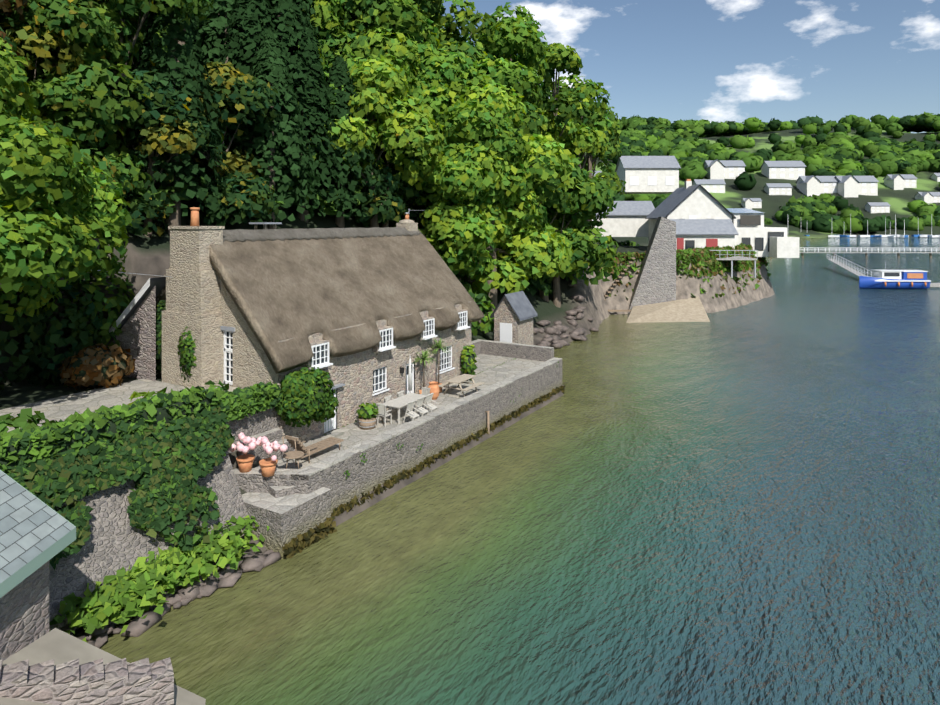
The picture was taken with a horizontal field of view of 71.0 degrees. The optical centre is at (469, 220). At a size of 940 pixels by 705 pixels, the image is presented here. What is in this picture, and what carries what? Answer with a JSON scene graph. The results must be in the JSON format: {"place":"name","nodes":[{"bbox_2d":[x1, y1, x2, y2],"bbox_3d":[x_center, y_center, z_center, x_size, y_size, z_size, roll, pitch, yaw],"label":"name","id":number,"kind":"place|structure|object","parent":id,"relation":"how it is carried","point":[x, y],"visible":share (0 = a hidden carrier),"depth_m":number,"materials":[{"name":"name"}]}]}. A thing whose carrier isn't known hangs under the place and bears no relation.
{"place":"outdoors","nodes":[
{"label":"outdoors","id":0,"kind":"place"},
{"bbox_2d":[0,657,173,704],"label":"slipway wall","id":1,"kind":"structure","parent":0,"point":[120,682],"depth_m":12.83,"materials":[{"name":"grey stone"}]},
{"bbox_2d":[223,227,422,241],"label":"roof ridge","id":2,"kind":"structure","parent":0,"point":[242,235],"depth_m":31.55,"materials":[{"name":"brown wicker"}]},
{"bbox_2d":[0,83,939,583],"bbox_3d":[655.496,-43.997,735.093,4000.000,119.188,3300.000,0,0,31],"label":"terrain","id":3,"kind":"structure","parent":0,"point":[146,257],"depth_m":65.77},
{"bbox_2d":[0,470,75,660],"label":"boathouse","id":4,"kind":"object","parent":3,"relation":"on","point":[37,534],"visible":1,"depth_m":13.52,"materials":[{"name":"stone"}]},
{"bbox_2d":[105,277,165,380],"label":"stone outbuilding","id":5,"kind":"structure","parent":3,"relation":"on","point":[136,319],"depth_m":27.44,"materials":[{"name":"stone"}]},
{"bbox_2d":[0,379,297,462],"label":"paving","id":6,"kind":"structure","parent":3,"relation":"on","point":[255,425],"depth_m":23.98,"materials":[{"name":"stone"}]},
{"bbox_2d":[49,451,252,629],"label":"retaining wall","id":7,"kind":"structure","parent":3,"relation":"on","point":[115,541],"depth_m":18.11,"materials":[{"name":"stone"}]},
{"bbox_2d":[0,308,474,469],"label":"shrub","id":8,"kind":"object","parent":3,"relation":"on","point":[165,412],"visible":0.25,"depth_m":21.25,"materials":[{"name":"green plant"}]},
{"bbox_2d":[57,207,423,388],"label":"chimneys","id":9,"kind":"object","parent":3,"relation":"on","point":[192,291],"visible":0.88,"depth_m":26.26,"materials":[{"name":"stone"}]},
{"bbox_2d":[156,280,470,441],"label":"cottage walls","id":10,"kind":"structure","parent":3,"relation":"on","point":[373,375],"depth_m":28.59,"materials":[{"name":"stone"}]},
{"bbox_2d":[156,230,483,373],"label":"thatch roof","id":11,"kind":"structure","parent":3,"relation":"on","point":[298,291],"depth_m":29.32,"materials":[{"name":"brown wicker"}]},
{"bbox_2d":[0,0,642,346],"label":"trees","id":12,"kind":"object","parent":3,"relation":"on","point":[64,165],"visible":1,"depth_m":40.55,"materials":[{"name":"green plant"}]},
{"bbox_2d":[59,281,598,647],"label":"shore rocks","id":13,"kind":"object","parent":3,"relation":"on","point":[187,594],"visible":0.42,"depth_m":19.04,"materials":[{"name":"grey stone"}]},
{"bbox_2d":[0,243,770,641],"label":"ivy","id":14,"kind":"object","parent":3,"relation":"on","point":[174,459],"visible":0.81,"depth_m":19.92,"materials":[{"name":"green plant"}]},
{"bbox_2d":[233,339,561,559],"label":"quay terrace","id":15,"kind":"structure","parent":3,"relation":"on","point":[288,504],"depth_m":26.39,"materials":[{"name":"stone"}]},
{"bbox_2d":[229,432,261,472],"bbox_3d":[-7.645,7.911,22.441,0.998,1.292,0.935,0,0,31],"label":"hydrangea pot","id":16,"kind":"object","parent":15,"relation":"on","point":[245,462],"visible":0.9,"depth_m":22.33,"materials":[{"name":"ceramic"}]},
{"bbox_2d":[255,436,287,476],"bbox_3d":[-6.722,7.923,22.270,0.967,1.269,0.878,0,0,31],"label":"hydrangea pot","id":17,"kind":"object","parent":15,"relation":"on","point":[268,466],"visible":1,"depth_m":22.04,"materials":[{"name":"ceramic"}]},
{"bbox_2d":[283,451,303,468],"bbox_3d":[-6.102,8.343,22.804,0.720,0.493,0.720,0,0,31],"label":"round side table","id":18,"kind":"object","parent":15,"relation":"on","point":[295,455],"visible":0.94,"depth_m":22.69,"materials":[{"name":"brown wood"}]},
{"bbox_2d":[282,435,343,462],"bbox_3d":[-5.765,8.210,24.337,0.660,1.053,2.525,0,0,31],"label":"steamer chair","id":19,"kind":"object","parent":15,"relation":"on","point":[296,443],"visible":0.94,"depth_m":23.94,"materials":[{"name":"brown wood"}]},
{"bbox_2d":[358,417,375,429],"bbox_3d":[-4.327,8.527,27.803,0.760,0.420,0.741,0,0,31],"label":"barrel planter","id":20,"kind":"object","parent":15,"relation":"on","point":[367,424],"visible":0.94,"depth_m":27.51,"materials":[{"name":"brown wood"}]},
{"bbox_2d":[377,403,391,426],"bbox_3d":[-3.655,8.267,28.146,0.480,0.940,0.460,0,0,31],"label":"chair","id":21,"kind":"object","parent":15,"relation":"on","point":[382,411],"visible":0.94,"depth_m":27.98,"materials":[{"name":"grey wood"}]},
{"bbox_2d":[380,395,391,415],"bbox_3d":[-3.822,8.267,29.307,0.460,0.940,0.480,0,0,31],"label":"chair back","id":22,"kind":"object","parent":15,"relation":"on","point":[387,398],"visible":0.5,"depth_m":29.21,"materials":[{"name":"grey wood"}]},
{"bbox_2d":[391,390,403,412],"bbox_3d":[-3.333,8.267,30.122,0.460,0.940,0.480,0,0,31],"label":"chair back","id":23,"kind":"object","parent":15,"relation":"on","point":[400,393],"visible":0.46,"depth_m":29.98,"materials":[{"name":"grey wood"}]},
{"bbox_2d":[382,393,426,423],"bbox_3d":[-2.887,8.362,29.330,0.984,0.750,2.200,0,0,31],"label":"dining table","id":24,"kind":"object","parent":15,"relation":"on","point":[398,403],"visible":0.69,"depth_m":29.05,"materials":[{"name":"grey wood"}]},
{"bbox_2d":[408,358,411,390],"bbox_3d":[-2.836,7.562,31.165,0.400,2.350,0.380,0,0,31],"label":"closed parasol","id":25,"kind":"object","parent":15,"relation":"on","point":[410,382],"visible":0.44,"depth_m":31.11,"materials":[{"name":"grey fabric"}]},
{"bbox_2d":[403,400,419,422],"bbox_3d":[-2.505,8.287,28.285,0.606,1.037,0.480,0,0,31],"label":"chair","id":26,"kind":"object","parent":15,"relation":"on","point":[411,413],"visible":0.96,"depth_m":28.23,"materials":[{"name":"grey wood"}]},
{"bbox_2d":[414,396,429,416],"bbox_3d":[-2.145,8.287,28.885,0.606,1.037,0.480,0,0,31],"label":"chair","id":27,"kind":"object","parent":15,"relation":"on","point":[421,409],"visible":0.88,"depth_m":28.86,"materials":[{"name":"grey wood"}]},
{"bbox_2d":[282,358,565,559],"bbox_3d":[-2.530,9.655,32.177,6.727,2.307,23.474,0,0,31],"label":"seaweed","id":28,"kind":"object","parent":15,"relation":"attached to","point":[295,546],"visible":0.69,"depth_m":25.63,"materials":[{"name":"brown plant"}]},
{"bbox_2d":[421,387,429,406],"bbox_3d":[-2.162,8.267,30.539,0.480,0.940,0.460,0,0,31],"label":"chair","id":29,"kind":"object","parent":15,"relation":"on","point":[425,391],"visible":0.4,"depth_m":30.71,"materials":[{"name":"grey wood"}]},
{"bbox_2d":[414,349,438,393],"bbox_3d":[-2.252,7.500,32.263,1.448,2.474,1.445,0,0,-24],"label":"cordyline palm","id":30,"kind":"object","parent":15,"relation":"on","point":[425,355],"visible":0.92,"depth_m":32.26,"materials":[{"name":"green plant"}]},
{"bbox_2d":[296,357,561,475],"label":"quay coping stones","id":31,"kind":"object","parent":15,"relation":"on","point":[314,468],"visible":0.98,"depth_m":27.35,"materials":[{"name":"grey stone"}]},
{"bbox_2d":[424,393,437,411],"bbox_3d":[-1.785,8.287,29.485,0.606,1.037,0.480,0,0,31],"label":"chair","id":32,"kind":"object","parent":15,"relation":"on","point":[429,400],"visible":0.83,"depth_m":29.45,"materials":[{"name":"grey wood"}]},
{"bbox_2d":[428,381,439,399],"bbox_3d":[-1.790,8.337,32.228,0.620,0.800,0.604,0,0,31],"label":"terracotta urn","id":33,"kind":"object","parent":15,"relation":"on","point":[433,386],"visible":0.77,"depth_m":32.03,"materials":[{"name":"orange ceramic"}]},
{"bbox_2d":[429,338,450,392],"bbox_3d":[-1.620,7.377,33.670,1.515,2.720,1.421,0,0,-22],"label":"cordyline palm","id":34,"kind":"object","parent":15,"relation":"on","point":[438,346],"visible":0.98,"depth_m":33.51,"materials":[{"name":"green plant"}]},
{"bbox_2d":[438,374,483,396],"bbox_3d":[-0.452,8.367,33.292,1.700,0.781,1.800,0,0,31],"label":"picnic bench","id":35,"kind":"object","parent":15,"relation":"on","point":[459,380],"visible":0.92,"depth_m":33.02,"materials":[{"name":"brown wood"}]},
{"bbox_2d":[485,411,489,434],"bbox_3d":[0.864,10.272,32.327,0.250,1.851,0.140,0,0,31],"label":"mooring post","id":36,"kind":"object","parent":15,"relation":"attached to","point":[488,421],"visible":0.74,"depth_m":32.27,"materials":[{"name":"brown wood"}]},
{"bbox_2d":[490,291,537,344],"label":"stone shed","id":37,"kind":"structure","parent":3,"relation":"on","point":[513,314],"depth_m":44.02,"materials":[{"name":"stone"}]},
{"bbox_2d":[605,257,634,311],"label":"steps","id":38,"kind":"structure","parent":3,"relation":"on","point":[613,288],"depth_m":73.67,"materials":[{"name":"grey stone"}]},
{"bbox_2d":[628,217,675,313],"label":"headland buttress","id":39,"kind":"structure","parent":3,"relation":"on","point":[655,281],"depth_m":74.36,"materials":[{"name":"stone"}]},
{"bbox_2d":[626,296,709,322],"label":"slipway","id":40,"kind":"structure","parent":3,"relation":"on","point":[687,310],"depth_m":71.02,"materials":[{"name":"beige concrete"}]},
{"bbox_2d":[592,156,798,257],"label":"waterfront buildings","id":41,"kind":"structure","parent":3,"relation":"on","point":[701,216],"depth_m":92.39,"materials":[{"name":"paint"}]},
{"bbox_2d":[666,179,763,249],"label":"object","id":42,"kind":"object","parent":41,"relation":"attached to","point":[759,243],"visible":0.4,"depth_m":91.81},
{"bbox_2d":[709,250,757,277],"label":"headland deck","id":43,"kind":"structure","parent":3,"relation":"on","point":[734,257],"depth_m":80.13,"materials":[{"name":"silver metal"}]},
{"bbox_2d":[583,112,939,233],"bbox_3d":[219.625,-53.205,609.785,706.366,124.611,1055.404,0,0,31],"label":"hillside trees","id":44,"kind":"object","parent":3,"relation":"on","point":[731,128],"visible":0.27,"depth_m":566.10,"materials":[{"name":"green plant"}]},
{"bbox_2d":[692,159,939,212],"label":"houses","id":45,"kind":"structure","parent":3,"relation":"on","point":[718,173],"depth_m":499.13,"materials":[{"name":"paint"}]},
{"bbox_2d":[72,237,939,704],"bbox_3d":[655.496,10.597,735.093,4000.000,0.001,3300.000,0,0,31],"label":"river water","id":46,"kind":"structure","parent":0,"point":[738,505],"depth_m":21.28,"materials":[{"name":"teal liquid"}]},
{"bbox_2d":[0,628,205,704],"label":"paved ground","id":47,"kind":"structure","parent":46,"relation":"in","point":[58,646],"depth_m":13.88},
{"bbox_2d":[799,248,939,286],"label":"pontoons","id":48,"kind":"object","parent":46,"relation":"on","point":[848,268],"visible":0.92,"depth_m":145.83,"materials":[{"name":"white paint"}]},
{"bbox_2d":[805,214,939,237],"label":"moored sailboats","id":49,"kind":"object","parent":46,"relation":"on","point":[895,235],"visible":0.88,"depth_m":404.08,"materials":[{"name":"white"}]},
{"bbox_2d":[859,270,929,288],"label":"motor boat","id":50,"kind":"object","parent":46,"relation":"on","point":[867,282],"visible":0.92,"depth_m":101.02,"materials":[{"name":"blue"}]},
{"bbox_2d":[443,0,939,132],"label":"sky","id":51,"kind":"structure","parent":0,"point":[738,61],"materials":[{"name":"blue"}]},
{"bbox_2d":[864,262,930,286],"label":"boat fittings","id":52,"kind":"object","parent":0,"point":[911,281],"visible":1,"depth_m":100.58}
]}

